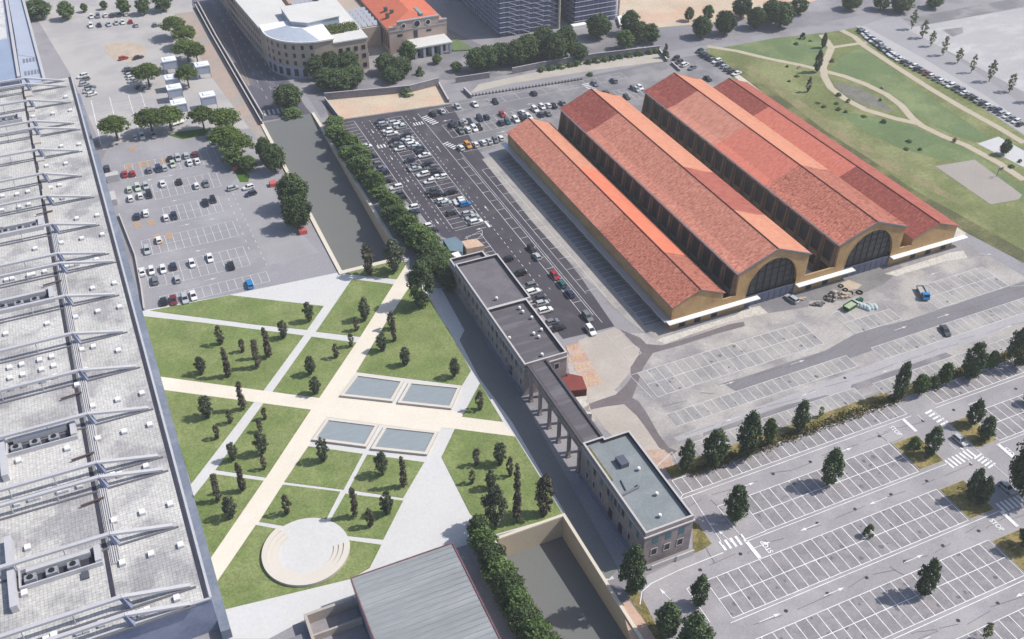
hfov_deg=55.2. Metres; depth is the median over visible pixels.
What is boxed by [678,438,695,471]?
tree
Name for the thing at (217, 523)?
lawn
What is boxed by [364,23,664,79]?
forecourt paving
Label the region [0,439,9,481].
upstand
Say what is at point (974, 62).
poplar tree
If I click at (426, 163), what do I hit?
parked car
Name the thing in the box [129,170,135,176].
parked car
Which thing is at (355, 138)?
tree
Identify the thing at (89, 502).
pipe bracket
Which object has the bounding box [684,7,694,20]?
tree
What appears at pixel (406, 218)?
tree
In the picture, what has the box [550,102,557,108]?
parked car
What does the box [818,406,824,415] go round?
poplar tree
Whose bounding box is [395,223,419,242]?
tree
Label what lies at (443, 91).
boundary wall
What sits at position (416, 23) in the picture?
round window
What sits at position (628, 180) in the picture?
window
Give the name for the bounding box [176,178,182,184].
parked car
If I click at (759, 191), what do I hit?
window
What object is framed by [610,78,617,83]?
parked car
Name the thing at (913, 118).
gravel path
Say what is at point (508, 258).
parked car
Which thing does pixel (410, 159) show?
parked car
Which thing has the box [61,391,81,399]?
pipe bracket
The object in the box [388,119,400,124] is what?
parked car
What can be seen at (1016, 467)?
tree
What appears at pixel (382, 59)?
tree
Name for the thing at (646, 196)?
window
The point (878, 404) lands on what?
undergrowth
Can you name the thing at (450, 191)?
parked car
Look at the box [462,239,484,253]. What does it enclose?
kiosk
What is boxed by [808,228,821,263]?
window
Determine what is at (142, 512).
skylight
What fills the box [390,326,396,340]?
tree
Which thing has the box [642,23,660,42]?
tree
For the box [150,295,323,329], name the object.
lawn
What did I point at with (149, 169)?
parked car
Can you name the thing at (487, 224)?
parking lines
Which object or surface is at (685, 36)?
street
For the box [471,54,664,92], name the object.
sand strip
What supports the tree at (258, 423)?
on the lawn at (281, 425)
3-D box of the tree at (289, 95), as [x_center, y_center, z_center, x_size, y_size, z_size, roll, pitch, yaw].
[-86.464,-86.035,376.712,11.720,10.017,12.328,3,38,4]
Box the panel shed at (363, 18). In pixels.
[337,0,381,46]
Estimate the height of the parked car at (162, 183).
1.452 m
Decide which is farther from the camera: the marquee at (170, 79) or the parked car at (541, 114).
the marquee at (170, 79)
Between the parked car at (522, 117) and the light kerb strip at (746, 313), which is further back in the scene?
the parked car at (522, 117)
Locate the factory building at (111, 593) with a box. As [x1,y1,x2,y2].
[0,76,232,638]
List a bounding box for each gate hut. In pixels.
[105,171,119,182]
[109,191,117,205]
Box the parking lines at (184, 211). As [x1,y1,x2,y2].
[91,92,269,306]
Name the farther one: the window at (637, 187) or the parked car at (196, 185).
the parked car at (196, 185)
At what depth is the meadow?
369.85 m
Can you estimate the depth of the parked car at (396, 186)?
330.68 m
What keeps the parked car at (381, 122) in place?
on the asphalt car park at (568, 314)
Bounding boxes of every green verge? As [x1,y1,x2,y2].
[169,128,209,138]
[235,168,248,181]
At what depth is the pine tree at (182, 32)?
419.17 m
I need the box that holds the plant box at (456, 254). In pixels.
[451,252,460,256]
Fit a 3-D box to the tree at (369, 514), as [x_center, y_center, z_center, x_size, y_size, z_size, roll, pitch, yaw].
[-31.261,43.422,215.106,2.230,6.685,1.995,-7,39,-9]
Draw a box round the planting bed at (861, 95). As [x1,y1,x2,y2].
[834,83,893,111]
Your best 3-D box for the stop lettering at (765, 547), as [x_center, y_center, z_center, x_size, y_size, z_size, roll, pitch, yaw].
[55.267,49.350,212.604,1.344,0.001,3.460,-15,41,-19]
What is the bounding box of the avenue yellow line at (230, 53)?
[199,1,249,85]
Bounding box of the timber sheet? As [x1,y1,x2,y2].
[838,280,861,289]
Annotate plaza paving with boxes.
[905,0,1023,24]
[906,7,1023,91]
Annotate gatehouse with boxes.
[448,251,531,338]
[485,298,568,395]
[579,430,694,564]
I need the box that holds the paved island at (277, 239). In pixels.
[231,165,319,264]
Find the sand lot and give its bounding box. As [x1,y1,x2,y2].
[328,85,447,118]
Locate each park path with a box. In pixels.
[161,377,513,435]
[211,262,409,580]
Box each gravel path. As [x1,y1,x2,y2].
[707,45,819,69]
[819,35,915,124]
[824,70,1023,180]
[831,42,867,47]
[840,30,1023,142]
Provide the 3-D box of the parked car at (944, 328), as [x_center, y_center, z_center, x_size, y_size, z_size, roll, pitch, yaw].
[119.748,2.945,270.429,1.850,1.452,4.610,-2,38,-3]
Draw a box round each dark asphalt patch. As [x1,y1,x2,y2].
[703,353,951,435]
[724,281,1023,390]
[741,291,812,312]
[784,262,901,299]
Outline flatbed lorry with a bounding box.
[916,285,929,299]
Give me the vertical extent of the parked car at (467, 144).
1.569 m
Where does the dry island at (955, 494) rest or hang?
on the kerb at (958, 508)
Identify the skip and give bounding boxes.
[843,299,858,311]
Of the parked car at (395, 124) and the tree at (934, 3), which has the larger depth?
the tree at (934, 3)
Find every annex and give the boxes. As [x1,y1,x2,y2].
[562,373,586,396]
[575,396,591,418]
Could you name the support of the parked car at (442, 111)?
on the asphalt car park at (568, 314)
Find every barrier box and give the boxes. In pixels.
[269,180,276,187]
[298,227,307,234]
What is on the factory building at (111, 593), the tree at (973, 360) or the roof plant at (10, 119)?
the roof plant at (10, 119)
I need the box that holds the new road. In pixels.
[442,289,617,578]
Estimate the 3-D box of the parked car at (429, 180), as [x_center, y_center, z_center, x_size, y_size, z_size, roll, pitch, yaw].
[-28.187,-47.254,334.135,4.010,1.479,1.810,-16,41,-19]
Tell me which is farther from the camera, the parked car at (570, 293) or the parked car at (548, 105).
the parked car at (548, 105)
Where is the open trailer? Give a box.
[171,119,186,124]
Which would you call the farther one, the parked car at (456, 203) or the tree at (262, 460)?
the parked car at (456, 203)
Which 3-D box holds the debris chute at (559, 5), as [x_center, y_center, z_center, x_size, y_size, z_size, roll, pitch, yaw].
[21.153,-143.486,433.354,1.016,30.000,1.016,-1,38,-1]
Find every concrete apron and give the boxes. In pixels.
[567,243,1023,460]
[570,327,671,469]
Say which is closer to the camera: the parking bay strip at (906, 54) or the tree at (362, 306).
the tree at (362, 306)
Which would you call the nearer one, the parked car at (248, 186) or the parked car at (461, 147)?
the parked car at (248, 186)
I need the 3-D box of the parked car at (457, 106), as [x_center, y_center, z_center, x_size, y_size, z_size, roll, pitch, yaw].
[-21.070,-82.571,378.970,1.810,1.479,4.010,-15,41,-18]
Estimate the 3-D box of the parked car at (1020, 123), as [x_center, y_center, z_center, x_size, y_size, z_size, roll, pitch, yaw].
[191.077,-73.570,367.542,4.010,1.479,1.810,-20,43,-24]
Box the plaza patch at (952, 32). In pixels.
[943,27,962,36]
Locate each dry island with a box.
[894,435,942,468]
[940,480,993,518]
[950,417,995,446]
[993,530,1023,570]
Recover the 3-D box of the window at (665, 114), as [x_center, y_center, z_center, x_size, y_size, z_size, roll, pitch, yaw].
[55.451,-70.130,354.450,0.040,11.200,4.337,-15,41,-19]
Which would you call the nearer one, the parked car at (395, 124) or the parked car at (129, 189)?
the parked car at (129, 189)
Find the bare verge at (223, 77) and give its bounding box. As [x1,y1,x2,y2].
[174,11,267,138]
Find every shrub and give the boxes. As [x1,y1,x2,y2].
[279,107,302,119]
[400,87,413,96]
[537,66,546,72]
[547,64,555,70]
[556,63,565,68]
[567,62,574,66]
[573,60,581,66]
[584,59,591,64]
[592,57,601,62]
[601,56,610,62]
[625,52,633,57]
[634,50,643,56]
[862,524,873,538]
[907,436,921,450]
[929,375,940,389]
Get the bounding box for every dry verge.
[628,592,664,638]
[693,522,711,552]
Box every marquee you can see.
[161,55,177,73]
[164,74,180,84]
[165,83,183,98]
[170,98,188,113]
[194,60,211,79]
[199,90,217,108]
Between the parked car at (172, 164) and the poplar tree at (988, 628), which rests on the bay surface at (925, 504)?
the poplar tree at (988, 628)
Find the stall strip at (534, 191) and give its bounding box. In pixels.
[497,155,660,325]
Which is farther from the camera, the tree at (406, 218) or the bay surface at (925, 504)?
the tree at (406, 218)
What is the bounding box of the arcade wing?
[527,359,602,472]
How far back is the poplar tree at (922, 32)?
430.75 m
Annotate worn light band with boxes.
[673,313,1023,440]
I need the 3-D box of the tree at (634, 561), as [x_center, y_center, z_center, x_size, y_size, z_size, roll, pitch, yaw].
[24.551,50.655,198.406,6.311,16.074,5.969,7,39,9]
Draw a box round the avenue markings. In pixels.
[213,3,294,115]
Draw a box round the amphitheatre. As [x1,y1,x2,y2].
[262,527,349,586]
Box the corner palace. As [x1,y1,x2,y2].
[220,0,369,78]
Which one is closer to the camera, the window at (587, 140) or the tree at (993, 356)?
the tree at (993, 356)
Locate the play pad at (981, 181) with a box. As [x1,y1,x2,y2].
[936,160,1021,203]
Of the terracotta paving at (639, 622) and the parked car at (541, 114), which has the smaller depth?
the terracotta paving at (639, 622)
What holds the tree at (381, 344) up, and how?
on the lawn at (423, 335)
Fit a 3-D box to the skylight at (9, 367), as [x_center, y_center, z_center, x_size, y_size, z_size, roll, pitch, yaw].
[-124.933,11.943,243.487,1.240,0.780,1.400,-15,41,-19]
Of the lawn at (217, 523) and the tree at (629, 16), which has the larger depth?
the tree at (629, 16)
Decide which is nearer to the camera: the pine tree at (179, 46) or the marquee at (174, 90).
the marquee at (174, 90)
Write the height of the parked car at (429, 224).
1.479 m
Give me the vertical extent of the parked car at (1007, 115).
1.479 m
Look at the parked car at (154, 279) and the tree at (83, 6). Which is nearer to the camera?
the parked car at (154, 279)
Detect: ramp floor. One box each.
[264,114,391,269]
[506,537,625,638]
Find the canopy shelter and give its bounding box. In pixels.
[443,237,463,255]
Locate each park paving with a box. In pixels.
[143,257,613,638]
[279,518,348,572]
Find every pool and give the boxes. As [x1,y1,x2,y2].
[312,418,378,447]
[340,374,404,402]
[371,426,437,455]
[397,381,460,409]
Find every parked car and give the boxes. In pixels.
[76,72,88,78]
[79,81,89,86]
[80,75,90,80]
[82,88,94,93]
[84,84,96,88]
[86,91,97,96]
[103,165,110,171]
[118,55,128,60]
[121,170,127,177]
[126,186,132,192]
[127,77,138,82]
[127,195,133,201]
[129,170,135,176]
[132,55,143,59]
[132,134,137,139]
[134,182,140,191]
[134,212,140,219]
[137,192,143,198]
[138,267,145,276]
[139,85,149,90]
[139,131,144,139]
[142,181,149,189]
[142,209,149,216]
[143,244,150,254]
[145,189,152,198]
[146,167,152,173]
[148,265,155,274]
[150,131,156,138]
[151,275,158,285]
[155,163,161,172]
[155,236,162,243]
[159,180,165,187]
[159,263,166,273]
[160,297,167,305]
[161,164,167,170]
[162,214,169,220]
[169,160,175,167]
[169,262,177,270]
[169,294,177,305]
[170,211,177,219]
[173,274,180,283]
[174,153,180,161]
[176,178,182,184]
[180,292,188,303]
[183,152,189,158]
[186,159,192,165]
[188,258,195,267]
[189,290,197,300]
[191,151,197,156]
[193,182,199,188]
[194,158,200,164]
[202,198,208,206]
[203,179,209,187]
[206,252,213,262]
[209,194,216,202]
[226,185,238,191]
[227,261,234,270]
[242,183,254,190]
[244,189,256,196]
[245,279,253,288]
[370,160,381,165]
[374,165,385,171]
[375,118,385,123]
[378,121,388,125]
[379,123,391,128]
[379,168,389,174]
[382,127,393,132]
[385,130,397,136]
[385,178,392,182]
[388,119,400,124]
[388,137,399,142]
[389,183,402,190]
[390,141,402,147]
[392,122,403,127]
[394,145,405,151]
[394,190,403,194]
[396,123,406,129]
[399,194,406,199]
[400,132,411,137]
[401,135,413,140]
[404,138,414,143]
[404,156,415,163]
[405,203,419,210]
[406,141,418,147]
[407,162,418,167]
[408,165,421,171]
[408,209,420,213]
[413,145,424,150]
[416,148,427,153]
[416,170,429,177]
[418,152,430,158]
[421,161,433,167]
[423,177,435,184]
[423,222,432,227]
[425,187,439,193]
[426,163,437,170]
[429,111,435,116]
[429,191,443,197]
[430,169,442,174]
[431,174,439,179]
[436,197,448,203]
[437,173,447,179]
[438,108,445,114]
[440,200,451,206]
[443,189,457,195]
[445,209,457,216]
[448,122,455,127]
[451,119,458,126]
[452,196,464,201]
[454,102,460,109]
[454,198,465,205]
[457,120,464,125]
[457,127,464,133]
[457,145,464,150]
[459,201,471,207]
[461,210,473,216]
[463,140,471,148]
[464,127,471,132]
[465,118,472,124]
[465,213,479,220]
[469,218,483,225]
[470,123,478,131]
[471,101,478,106]
[472,141,479,147]
[475,123,482,129]
[476,113,483,121]
[479,140,486,145]
[483,114,489,119]
[485,138,492,144]
[491,136,498,142]
[492,97,498,104]
[497,120,504,125]
[497,135,504,140]
[499,110,505,116]
[502,255,513,262]
[504,117,510,123]
[511,115,519,122]
[513,268,526,277]
[518,110,525,114]
[518,115,526,120]
[522,280,536,289]
[524,112,532,118]
[526,287,540,295]
[527,243,536,252]
[530,91,537,95]
[531,104,538,112]
[531,294,545,302]
[532,252,541,260]
[535,299,548,306]
[537,112,544,116]
[537,306,553,314]
[538,103,545,109]
[544,103,551,107]
[544,110,551,115]
[545,318,559,325]
[549,324,566,332]
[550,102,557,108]
[550,270,559,279]
[557,279,566,288]
[559,100,566,105]
[564,289,574,298]
[581,309,593,321]
[584,323,596,335]
[590,80,598,86]
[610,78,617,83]
[622,93,630,99]
[634,86,640,91]
[636,83,643,89]
[672,55,679,60]
[675,58,683,64]
[680,62,689,66]
[688,65,696,69]
[703,75,711,81]
[712,57,721,63]
[715,61,725,66]
[723,66,732,70]
[727,69,735,73]
[731,70,741,75]
[784,294,799,303]
[891,54,899,59]
[904,61,912,66]
[913,66,922,70]
[922,71,932,75]
[927,73,936,78]
[932,76,941,80]
[939,324,951,336]
[941,80,950,85]
[945,82,956,87]
[951,84,959,90]
[951,432,968,446]
[955,87,965,92]
[959,90,968,95]
[964,92,974,97]
[969,95,978,99]
[973,98,983,102]
[978,100,988,105]
[983,103,991,107]
[988,105,997,110]
[992,107,1002,113]
[997,110,1006,115]
[997,479,1015,494]
[1002,112,1011,118]
[1006,115,1016,121]
[1011,118,1020,123]
[1016,121,1023,126]
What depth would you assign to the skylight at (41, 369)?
242.60 m
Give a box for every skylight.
[3,331,8,336]
[7,364,12,370]
[7,375,13,380]
[15,457,21,463]
[19,361,24,367]
[20,371,25,377]
[21,588,28,597]
[24,543,31,551]
[37,357,42,362]
[39,366,44,372]
[49,353,54,359]
[50,630,57,636]
[51,362,56,368]
[64,445,70,451]
[74,381,79,387]
[79,346,84,352]
[90,402,95,408]
[95,435,101,441]
[111,516,117,523]
[115,396,120,402]
[119,559,125,566]
[121,428,127,434]
[139,390,144,396]
[139,508,145,516]
[143,462,149,468]
[147,421,152,427]
[147,550,154,557]
[167,500,173,507]
[173,593,180,602]
[177,541,184,549]
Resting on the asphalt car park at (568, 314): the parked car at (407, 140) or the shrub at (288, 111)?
the parked car at (407, 140)
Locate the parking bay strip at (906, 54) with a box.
[855,25,1023,133]
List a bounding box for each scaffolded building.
[459,0,557,36]
[555,0,618,23]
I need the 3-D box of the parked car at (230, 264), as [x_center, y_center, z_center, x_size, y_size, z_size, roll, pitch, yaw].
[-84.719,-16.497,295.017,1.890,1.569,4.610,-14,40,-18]
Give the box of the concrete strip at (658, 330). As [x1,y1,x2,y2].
[482,155,672,339]
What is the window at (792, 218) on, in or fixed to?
in the market hall at (834, 224)
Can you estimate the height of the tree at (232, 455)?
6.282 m
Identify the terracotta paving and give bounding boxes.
[566,343,603,386]
[621,600,654,638]
[646,450,674,469]
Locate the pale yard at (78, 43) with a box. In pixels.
[26,0,248,149]
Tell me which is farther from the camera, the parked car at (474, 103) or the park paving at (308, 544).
the parked car at (474, 103)
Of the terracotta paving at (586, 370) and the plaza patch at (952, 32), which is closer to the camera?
the terracotta paving at (586, 370)
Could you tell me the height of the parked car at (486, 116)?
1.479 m
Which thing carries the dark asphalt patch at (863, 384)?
on the concrete apron at (899, 296)
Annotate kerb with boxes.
[892,434,944,470]
[938,479,995,519]
[948,416,997,448]
[991,527,1023,572]
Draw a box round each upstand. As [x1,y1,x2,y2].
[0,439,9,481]
[4,535,19,613]
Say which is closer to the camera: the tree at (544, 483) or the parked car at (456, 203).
the tree at (544, 483)
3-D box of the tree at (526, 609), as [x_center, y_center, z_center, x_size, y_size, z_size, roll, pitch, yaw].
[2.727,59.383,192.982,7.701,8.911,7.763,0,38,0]
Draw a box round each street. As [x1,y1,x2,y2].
[192,0,310,120]
[300,0,926,117]
[862,14,1023,134]
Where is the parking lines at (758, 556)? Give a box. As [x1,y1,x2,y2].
[640,358,1023,638]
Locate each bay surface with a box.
[638,267,1023,455]
[673,360,1023,638]
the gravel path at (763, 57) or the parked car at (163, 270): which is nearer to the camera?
the parked car at (163, 270)
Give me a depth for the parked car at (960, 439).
236.72 m
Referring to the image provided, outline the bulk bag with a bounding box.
[866,304,870,311]
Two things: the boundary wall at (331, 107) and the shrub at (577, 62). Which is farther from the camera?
the shrub at (577, 62)
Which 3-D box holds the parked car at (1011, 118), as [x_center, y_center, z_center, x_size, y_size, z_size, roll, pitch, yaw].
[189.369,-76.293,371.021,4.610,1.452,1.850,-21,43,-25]
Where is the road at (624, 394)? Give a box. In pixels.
[589,322,744,454]
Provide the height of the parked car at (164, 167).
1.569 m
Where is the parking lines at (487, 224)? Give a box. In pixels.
[345,73,658,323]
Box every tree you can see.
[26,0,51,17]
[56,0,74,19]
[80,3,87,11]
[96,115,131,140]
[99,0,107,8]
[115,0,130,12]
[130,62,162,87]
[132,107,161,131]
[134,0,150,13]
[150,0,172,10]
[155,105,184,130]
[157,15,185,30]
[170,25,195,39]
[170,38,198,61]
[174,64,198,87]
[184,42,205,61]
[186,105,213,130]
[193,356,205,374]
[197,395,212,418]
[205,125,241,146]
[208,107,241,126]
[209,473,221,501]
[212,424,219,438]
[213,325,224,343]
[218,132,254,153]
[220,347,231,376]
[221,146,243,166]
[221,494,236,518]
[225,410,233,422]
[226,441,237,460]
[234,462,246,490]
[235,381,246,409]
[238,338,244,351]
[239,155,257,170]
[250,339,261,367]
[251,431,268,453]
[254,136,269,160]
[256,419,262,431]
[259,143,285,171]
[260,407,266,419]
[260,454,266,468]
[261,327,271,356]
[271,83,302,107]
[274,171,308,204]
[277,319,287,338]
[280,194,312,228]
[281,493,291,514]
[301,302,313,321]
[303,356,315,374]
[304,54,328,75]
[308,376,320,393]
[311,67,336,88]
[315,437,329,461]
[321,50,343,69]
[322,115,345,126]
[324,68,351,90]
[324,124,343,139]
[331,343,339,357]
[334,128,351,149]
[335,144,357,159]
[338,50,358,68]
[342,64,364,85]
[343,133,361,145]
[345,156,369,170]
[347,143,372,159]
[348,155,373,177]
[348,332,353,346]
[348,487,357,516]
[350,165,367,178]
[353,316,359,330]
[357,296,369,320]
[360,169,374,186]
[360,243,374,274]
[364,174,385,189]
[365,507,374,526]
[367,184,388,199]
[369,171,386,191]
[373,52,393,71]
[373,451,387,474]
[376,332,387,350]
[378,189,391,200]
[378,199,392,208]
[379,202,408,221]
[379,491,393,514]
[380,66,402,81]
[383,193,405,206]
[383,238,405,271]
[386,311,395,328]
[387,56,411,76]
[388,204,409,219]
[389,214,407,232]
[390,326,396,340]
[393,213,418,238]
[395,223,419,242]
[397,40,417,59]
[398,456,407,486]
[399,346,409,365]
[401,222,431,247]
[404,229,442,252]
[406,260,434,306]
[414,241,442,258]
[415,66,424,75]
[416,231,439,245]
[417,254,438,275]
[431,53,441,63]
[431,244,450,255]
[432,251,454,274]
[436,266,456,289]
[437,257,451,278]
[448,358,459,376]
[450,61,461,71]
[463,46,488,70]
[465,513,489,537]
[466,525,498,554]
[468,469,475,483]
[472,448,479,465]
[475,390,483,409]
[475,539,506,574]
[480,482,507,528]
[480,553,518,589]
[481,44,500,67]
[484,469,496,488]
[489,42,510,65]
[490,569,525,603]
[493,442,506,464]
[497,585,532,619]
[504,39,529,65]
[506,456,513,475]
[507,599,544,637]
[512,463,521,522]
[516,33,542,61]
[516,613,552,638]
[531,25,552,52]
[534,473,554,516]
[535,627,564,638]
[538,30,568,59]
[558,25,578,54]
[568,42,589,59]
[586,12,612,37]
[615,30,635,48]
[618,542,647,595]
[620,9,640,31]
[630,21,649,42]
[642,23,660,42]
[654,599,685,638]
[662,43,669,57]
[676,610,716,638]
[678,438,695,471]
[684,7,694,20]
[689,573,710,606]
[691,15,712,37]
[701,428,731,466]
[703,4,714,18]
[713,10,738,33]
[723,484,750,522]
[732,0,752,16]
[736,410,762,458]
[746,6,768,28]
[762,0,780,22]
[762,418,777,442]
[768,1,795,27]
[791,0,810,13]
[791,398,810,431]
[806,76,812,91]
[813,49,823,71]
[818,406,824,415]
[821,32,827,47]
[821,447,845,485]
[841,0,862,9]
[872,0,890,9]
[891,0,915,11]
[893,361,912,398]
[910,9,918,28]
[912,373,931,393]
[914,557,942,596]
[920,20,929,37]
[922,425,944,456]
[924,0,944,7]
[929,30,936,46]
[938,362,954,383]
[941,36,949,53]
[956,48,963,62]
[961,341,988,378]
[965,467,985,500]
[966,397,986,425]
[970,54,977,71]
[975,475,995,504]
[976,414,996,440]
[982,622,994,638]
[986,350,999,368]
[988,59,997,81]
[999,138,1012,154]
[1006,327,1023,366]
[1008,73,1017,91]
[1008,440,1023,496]
[1019,528,1023,547]
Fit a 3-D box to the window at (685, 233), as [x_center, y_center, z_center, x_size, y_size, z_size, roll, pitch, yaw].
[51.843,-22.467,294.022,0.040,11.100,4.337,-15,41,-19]
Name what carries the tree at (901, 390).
on the asphalt car park at (674, 586)
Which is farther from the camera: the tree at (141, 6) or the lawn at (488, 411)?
the tree at (141, 6)
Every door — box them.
[608,508,611,519]
[618,521,621,534]
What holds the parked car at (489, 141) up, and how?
on the asphalt car park at (646, 76)
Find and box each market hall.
[501,117,760,329]
[558,88,812,310]
[641,72,907,289]
[713,78,967,262]
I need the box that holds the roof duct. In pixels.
[620,480,639,495]
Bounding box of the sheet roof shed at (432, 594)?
[350,542,500,638]
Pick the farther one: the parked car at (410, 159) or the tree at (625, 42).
the tree at (625, 42)
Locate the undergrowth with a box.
[689,349,1022,477]
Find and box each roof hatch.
[81,570,89,580]
[615,454,628,468]
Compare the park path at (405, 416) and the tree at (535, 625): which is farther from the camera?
the park path at (405, 416)
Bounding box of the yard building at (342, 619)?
[289,596,367,638]
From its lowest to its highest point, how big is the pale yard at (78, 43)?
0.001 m
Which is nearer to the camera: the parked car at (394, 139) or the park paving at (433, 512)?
the park paving at (433, 512)
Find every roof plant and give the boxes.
[0,112,22,124]
[0,217,43,238]
[0,286,55,314]
[5,419,77,457]
[18,544,103,590]
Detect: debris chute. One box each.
[558,0,560,28]
[617,0,619,15]
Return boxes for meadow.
[705,27,1023,262]
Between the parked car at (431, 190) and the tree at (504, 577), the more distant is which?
the parked car at (431, 190)
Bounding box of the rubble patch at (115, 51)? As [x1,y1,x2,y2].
[105,42,145,61]
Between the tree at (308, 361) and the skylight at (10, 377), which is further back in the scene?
the tree at (308, 361)
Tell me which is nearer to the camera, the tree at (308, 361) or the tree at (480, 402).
the tree at (480, 402)
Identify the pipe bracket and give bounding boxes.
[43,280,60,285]
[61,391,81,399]
[71,451,93,460]
[80,496,103,506]
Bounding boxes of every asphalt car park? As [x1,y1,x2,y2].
[102,128,337,309]
[324,103,613,338]
[419,55,732,151]
[643,358,1023,638]
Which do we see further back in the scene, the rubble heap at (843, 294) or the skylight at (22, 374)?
the rubble heap at (843, 294)
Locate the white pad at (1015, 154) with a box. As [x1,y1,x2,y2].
[978,137,1023,166]
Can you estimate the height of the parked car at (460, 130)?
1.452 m
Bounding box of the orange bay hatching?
[125,146,598,384]
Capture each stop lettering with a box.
[760,541,772,552]
[989,519,1003,529]
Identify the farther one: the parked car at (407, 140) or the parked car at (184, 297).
the parked car at (407, 140)
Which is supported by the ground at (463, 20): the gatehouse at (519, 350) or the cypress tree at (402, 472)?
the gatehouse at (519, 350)
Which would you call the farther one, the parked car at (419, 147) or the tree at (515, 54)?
the tree at (515, 54)
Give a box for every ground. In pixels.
[25,0,1023,638]
[616,0,815,27]
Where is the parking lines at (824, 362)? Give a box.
[606,254,1023,468]
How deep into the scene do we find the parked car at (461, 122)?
367.26 m
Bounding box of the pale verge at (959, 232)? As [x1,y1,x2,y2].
[733,72,965,235]
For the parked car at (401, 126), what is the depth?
365.08 m
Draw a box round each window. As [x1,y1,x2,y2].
[413,20,419,26]
[414,30,417,37]
[554,362,559,369]
[562,114,567,136]
[570,121,574,142]
[577,128,582,150]
[584,135,590,157]
[592,142,597,165]
[600,150,606,172]
[608,157,614,180]
[616,165,622,189]
[624,173,631,197]
[633,181,640,205]
[642,190,649,214]
[646,96,652,118]
[650,547,657,555]
[651,198,659,223]
[652,536,658,543]
[653,103,660,124]
[660,207,669,232]
[661,109,668,131]
[663,542,670,550]
[665,532,671,539]
[670,116,677,138]
[670,217,679,242]
[676,537,683,545]
[678,123,685,145]
[678,527,684,534]
[680,226,689,252]
[687,130,694,152]
[690,235,700,261]
[695,137,703,160]
[700,246,711,272]
[704,144,713,167]
[711,256,722,283]
[714,152,722,175]
[722,266,733,297]
[723,159,732,183]
[733,167,742,191]
[743,175,753,200]
[746,257,794,294]
[754,184,764,209]
[764,192,774,217]
[774,201,786,226]
[785,210,797,236]
[797,219,809,245]
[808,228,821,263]
[819,238,834,269]
[844,230,889,266]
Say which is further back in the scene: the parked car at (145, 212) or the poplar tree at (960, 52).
the poplar tree at (960, 52)
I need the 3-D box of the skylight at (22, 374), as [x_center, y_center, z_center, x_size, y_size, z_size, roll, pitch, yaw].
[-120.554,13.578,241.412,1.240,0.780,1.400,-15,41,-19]
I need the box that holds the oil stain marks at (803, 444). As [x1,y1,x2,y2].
[351,80,1023,638]
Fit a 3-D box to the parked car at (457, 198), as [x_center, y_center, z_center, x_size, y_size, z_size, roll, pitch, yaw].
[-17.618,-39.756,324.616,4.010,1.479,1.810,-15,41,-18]
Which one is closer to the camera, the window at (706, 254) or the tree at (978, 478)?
the tree at (978, 478)
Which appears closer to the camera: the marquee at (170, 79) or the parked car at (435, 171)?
the parked car at (435, 171)
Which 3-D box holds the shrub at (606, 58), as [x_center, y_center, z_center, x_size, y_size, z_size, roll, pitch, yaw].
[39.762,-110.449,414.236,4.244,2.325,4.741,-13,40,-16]
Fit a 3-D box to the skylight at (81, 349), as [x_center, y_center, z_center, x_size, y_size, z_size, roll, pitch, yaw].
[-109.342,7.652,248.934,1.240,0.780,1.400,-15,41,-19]
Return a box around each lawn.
[144,316,303,390]
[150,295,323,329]
[165,390,253,483]
[194,474,262,556]
[216,403,310,477]
[218,525,380,608]
[259,485,339,525]
[273,337,355,397]
[284,446,362,489]
[316,279,392,336]
[330,493,402,539]
[346,262,406,278]
[350,454,423,497]
[357,287,470,384]
[442,429,562,533]
[462,384,502,421]
[728,33,828,66]
[829,48,990,141]
[839,112,1023,203]
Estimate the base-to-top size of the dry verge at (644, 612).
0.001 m
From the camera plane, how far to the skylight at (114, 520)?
204.88 m
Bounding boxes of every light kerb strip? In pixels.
[658,307,754,343]
[750,306,766,315]
[885,251,966,275]
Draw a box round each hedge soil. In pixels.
[665,393,890,477]
[903,349,1022,396]
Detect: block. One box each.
[0,0,44,86]
[282,0,313,5]
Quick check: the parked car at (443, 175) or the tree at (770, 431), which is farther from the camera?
the parked car at (443, 175)
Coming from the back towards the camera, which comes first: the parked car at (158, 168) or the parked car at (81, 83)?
the parked car at (81, 83)
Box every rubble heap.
[791,296,806,303]
[809,301,825,306]
[824,289,841,302]
[837,291,852,298]
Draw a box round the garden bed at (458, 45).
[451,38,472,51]
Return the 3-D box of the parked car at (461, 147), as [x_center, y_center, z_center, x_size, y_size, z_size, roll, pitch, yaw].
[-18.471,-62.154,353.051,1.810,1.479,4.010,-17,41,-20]
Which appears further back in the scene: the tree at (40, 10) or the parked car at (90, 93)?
the tree at (40, 10)
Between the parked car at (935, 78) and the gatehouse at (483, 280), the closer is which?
the gatehouse at (483, 280)
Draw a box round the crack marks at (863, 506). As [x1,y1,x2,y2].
[661,287,1023,638]
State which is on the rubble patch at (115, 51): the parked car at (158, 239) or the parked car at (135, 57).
the parked car at (135, 57)
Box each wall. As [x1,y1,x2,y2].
[118,213,144,310]
[195,4,262,123]
[197,1,263,118]
[260,112,405,274]
[324,78,438,99]
[324,97,339,115]
[438,82,448,102]
[455,72,489,82]
[463,87,471,97]
[495,513,643,638]
[512,45,659,73]
[570,22,586,29]
[617,15,632,27]
[651,549,693,569]
[659,49,667,61]
[671,61,679,70]

